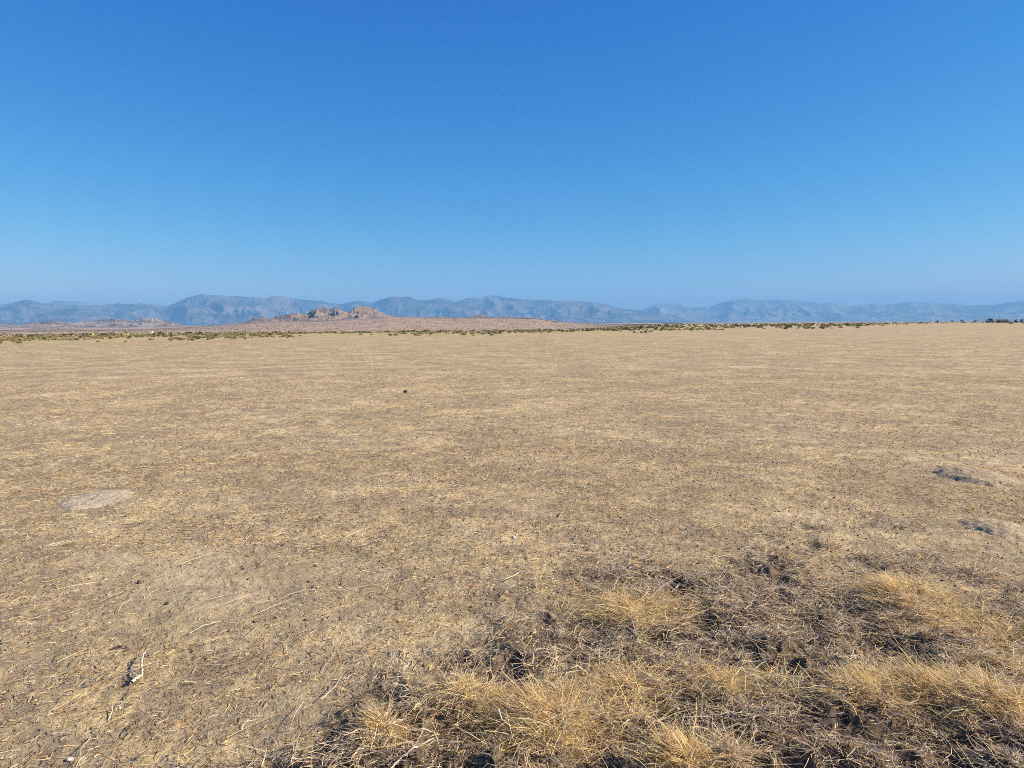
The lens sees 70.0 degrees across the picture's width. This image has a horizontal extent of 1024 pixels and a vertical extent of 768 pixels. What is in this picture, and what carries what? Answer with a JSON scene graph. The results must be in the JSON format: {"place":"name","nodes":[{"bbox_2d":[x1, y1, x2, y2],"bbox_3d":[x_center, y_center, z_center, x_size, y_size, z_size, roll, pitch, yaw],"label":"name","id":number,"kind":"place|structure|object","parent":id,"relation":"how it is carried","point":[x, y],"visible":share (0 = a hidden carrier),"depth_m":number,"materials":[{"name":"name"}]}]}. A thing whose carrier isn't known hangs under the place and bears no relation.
{"place":"outdoors","nodes":[
{"label":"outdoors","id":0,"kind":"place"},
{"bbox_2d":[25,325,78,329],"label":"hills","id":1,"kind":"structure","parent":0,"point":[64,327],"depth_m":2917.27,"materials":[{"name":"stone"}]},
{"bbox_2d":[47,301,88,304],"bbox_3d":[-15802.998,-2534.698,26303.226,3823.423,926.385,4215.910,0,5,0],"label":"mountains","id":2,"kind":"structure","parent":0,"point":[68,302],"depth_m":26368.51,"materials":[{"name":"blue stone"}]},
{"bbox_2d":[0,318,187,328],"bbox_3d":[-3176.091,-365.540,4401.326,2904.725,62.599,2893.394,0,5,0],"label":"hills","id":3,"kind":"structure","parent":0,"point":[136,323],"depth_m":4197.06,"materials":[{"name":"grey stone"}]},
{"bbox_2d":[236,306,400,323],"bbox_3d":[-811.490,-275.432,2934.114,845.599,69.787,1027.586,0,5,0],"label":"rocky hills","id":4,"kind":"structure","parent":0,"point":[336,314],"depth_m":2695.29,"materials":[{"name":"stone"}]},
{"bbox_2d":[0,294,703,325],"bbox_3d":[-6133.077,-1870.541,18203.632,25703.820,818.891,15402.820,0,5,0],"label":"mountains","id":5,"kind":"structure","parent":0,"point":[203,310],"depth_m":17851.05,"materials":[{"name":"blue stone"}]},
{"bbox_2d":[427,315,562,321],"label":"rocky hills","id":6,"kind":"structure","parent":0,"point":[479,316],"depth_m":2904.94,"materials":[{"name":"stone"}]},
{"bbox_2d":[0,317,1023,767],"bbox_3d":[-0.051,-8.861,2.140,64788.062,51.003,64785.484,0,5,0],"label":"ground","id":7,"kind":"structure","parent":0,"point":[206,589],"depth_m":6.41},
{"bbox_2d":[56,490,135,510],"bbox_3d":[-3.854,1.068,6.785,0.848,0.062,0.990,-2,5,-15],"label":"dirt mound","id":8,"kind":"object","parent":7,"relation":"on","point":[102,498],"visible":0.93,"depth_m":6.70,"materials":[{"name":"beige soil"}]},
{"bbox_2d":[129,650,145,683],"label":"twig","id":9,"kind":"object","parent":7,"relation":"on","point":[134,679],"visible":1,"depth_m":3.31,"materials":[{"name":"brown wood"}]},
{"bbox_2d":[189,621,219,633],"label":"twig","id":10,"kind":"object","parent":7,"relation":"on","point":[203,625],"visible":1,"depth_m":3.87,"materials":[{"name":"brown wood"}]},
{"bbox_2d":[330,687,431,753],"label":"dry grass tuft","id":11,"kind":"object","parent":7,"relation":"on","point":[370,723],"visible":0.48,"depth_m":2.81,"materials":[{"name":"plant"}]},
{"bbox_2d":[384,719,439,749],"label":"twig","id":12,"kind":"object","parent":7,"relation":"on","point":[434,733],"visible":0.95,"depth_m":2.79,"materials":[{"name":"brown wood"}]},
{"bbox_2d":[390,738,433,767],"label":"twig","id":13,"kind":"object","parent":7,"relation":"on","point":[397,761],"visible":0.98,"depth_m":2.65,"materials":[{"name":"brown wood"}]},
{"bbox_2d":[389,435,445,446],"bbox_3d":[-1.307,0.781,10.085,1.092,0.065,1.430,-3,5,-29],"label":"dirt mound","id":14,"kind":"object","parent":7,"relation":"on","point":[419,442],"visible":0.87,"depth_m":9.92,"materials":[{"name":"beige soil"}]},
{"bbox_2d":[378,671,515,736],"bbox_3d":[-0.220,1.296,3.055,0.667,0.221,0.480,-2,5,-22],"label":"dry grass tuft","id":15,"kind":"object","parent":7,"relation":"on","point":[453,685],"visible":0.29,"depth_m":3.00,"materials":[{"name":"plant"}]},
{"bbox_2d":[0,316,1020,343],"bbox_3d":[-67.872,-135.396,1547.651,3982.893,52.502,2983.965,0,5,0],"label":"scrub","id":16,"kind":"object","parent":7,"relation":"on","point":[637,327],"visible":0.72,"depth_m":246.74,"materials":[{"name":"green plant"}]},
{"bbox_2d":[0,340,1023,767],"bbox_3d":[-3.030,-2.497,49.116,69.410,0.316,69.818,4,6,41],"label":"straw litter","id":17,"kind":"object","parent":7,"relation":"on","point":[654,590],"visible":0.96,"depth_m":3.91,"materials":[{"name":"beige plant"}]},
{"bbox_2d":[409,650,669,767],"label":"dry grass tuft","id":18,"kind":"object","parent":7,"relation":"on","point":[528,706],"visible":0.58,"depth_m":2.87,"materials":[{"name":"plant"}]},
{"bbox_2d":[497,709,513,727],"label":"twig","id":19,"kind":"object","parent":18,"relation":"on","point":[501,718],"visible":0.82,"depth_m":2.82,"materials":[{"name":"brown wood"}]},
{"bbox_2d":[562,665,586,674],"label":"twig","id":20,"kind":"object","parent":7,"relation":"on","point":[573,667],"visible":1,"depth_m":3.11,"materials":[{"name":"brown wood"}]},
{"bbox_2d":[530,660,687,723],"bbox_3d":[0.373,1.330,3.173,0.837,0.152,0.801,-4,6,-38],"label":"dry grass tuft","id":21,"kind":"object","parent":7,"relation":"on","point":[609,687],"visible":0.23,"depth_m":3.17,"materials":[{"name":"plant"}]},
{"bbox_2d":[550,591,711,644],"bbox_3d":[0.625,1.238,4.044,0.926,0.164,0.784,3,6,37],"label":"dry grass tuft","id":22,"kind":"object","parent":7,"relation":"on","point":[620,614],"visible":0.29,"depth_m":3.96,"materials":[{"name":"plant"}]},
{"bbox_2d":[541,698,758,767],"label":"dry grass tuft","id":23,"kind":"object","parent":7,"relation":"on","point":[677,742],"visible":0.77,"depth_m":2.65,"materials":[{"name":"plant"}]},
{"bbox_2d":[683,715,712,719],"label":"twig","id":24,"kind":"object","parent":7,"relation":"on","point":[696,716],"visible":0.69,"depth_m":2.95,"materials":[{"name":"brown wood"}]},
{"bbox_2d":[655,660,800,718],"bbox_3d":[0.940,1.306,3.163,0.815,0.186,0.545,0,5,0],"label":"dry grass tuft","id":25,"kind":"object","parent":7,"relation":"on","point":[714,683],"visible":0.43,"depth_m":3.17,"materials":[{"name":"plant"}]},
{"bbox_2d":[722,658,771,670],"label":"twig","id":26,"kind":"object","parent":7,"relation":"on","point":[751,661],"visible":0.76,"depth_m":3.37,"materials":[{"name":"brown wood"}]},
{"bbox_2d":[766,633,970,728],"bbox_3d":[1.569,1.239,3.138,0.792,0.324,0.546,0,5,0],"label":"dry grass tuft","id":27,"kind":"object","parent":7,"relation":"on","point":[856,674],"visible":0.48,"depth_m":3.10,"materials":[{"name":"plant"}]},
{"bbox_2d":[813,565,1015,620],"bbox_3d":[2.175,1.168,4.231,1.001,0.289,0.850,0,5,0],"label":"dry grass tuft","id":28,"kind":"object","parent":7,"relation":"on","point":[887,582],"visible":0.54,"depth_m":4.17,"materials":[{"name":"plant"}]},
{"bbox_2d":[831,655,1009,739],"bbox_3d":[1.785,1.264,3.080,0.961,0.289,0.573,0,5,0],"label":"dry grass tuft","id":29,"kind":"object","parent":7,"relation":"on","point":[922,689],"visible":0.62,"depth_m":3.07,"materials":[{"name":"plant"}]},
{"bbox_2d":[871,604,1007,655],"bbox_3d":[2.258,1.248,3.796,0.994,0.175,0.578,0,5,0],"label":"dry grass tuft","id":30,"kind":"object","parent":7,"relation":"on","point":[930,625],"visible":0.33,"depth_m":3.80,"materials":[{"name":"plant"}]},
{"bbox_2d":[893,658,1023,739],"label":"dry grass tuft","id":31,"kind":"object","parent":7,"relation":"on","point":[977,679],"visible":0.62,"depth_m":3.00,"materials":[{"name":"plant"}]},
{"bbox_2d":[926,465,1023,487],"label":"dirt mound","id":32,"kind":"object","parent":7,"relation":"on","point":[950,470],"visible":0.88,"depth_m":7.43,"materials":[{"name":"beige soil"}]},
{"bbox_2d":[939,647,1022,675],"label":"dry grass tuft","id":33,"kind":"object","parent":7,"relation":"on","point":[991,660],"visible":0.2,"depth_m":3.30,"materials":[{"name":"plant"}]},
{"bbox_2d":[939,615,1023,651],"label":"dry grass tuft","id":34,"kind":"object","parent":7,"relation":"on","point":[996,631],"visible":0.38,"depth_m":3.66,"materials":[{"name":"plant"}]},
{"bbox_2d":[957,517,1023,539],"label":"dirt mound","id":35,"kind":"object","parent":7,"relation":"on","point":[996,530],"visible":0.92,"depth_m":5.60,"materials":[{"name":"beige soil"}]},
{"bbox_2d":[996,319,1008,322],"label":"house","id":36,"kind":"structure","parent":7,"relation":"on","point":[1003,320],"depth_m":710.15,"materials":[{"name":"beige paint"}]},
{"bbox_2d":[0,413,1023,767],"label":"soil crumbs","id":37,"kind":"object","parent":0,"point":[476,533],"visible":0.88,"depth_m":5.90,"materials":[{"name":"soil"}]},
{"bbox_2d":[0,0,1023,309],"label":"sky","id":38,"kind":"structure","parent":0,"point":[626,154],"materials":[{"name":"blue"}]},
{"bbox_2d":[635,299,1023,322],"bbox_3d":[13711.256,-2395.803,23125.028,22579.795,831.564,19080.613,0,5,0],"label":"mountains","id":39,"kind":"structure","parent":0,"point":[743,311],"depth_m":22354.14,"materials":[{"name":"blue stone"}]},
{"bbox_2d":[992,301,1023,305],"bbox_3d":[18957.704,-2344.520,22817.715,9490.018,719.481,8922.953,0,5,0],"label":"mountains","id":40,"kind":"structure","parent":0,"point":[1020,303],"depth_m":24166.44,"materials":[{"name":"blue stone"}]}
]}

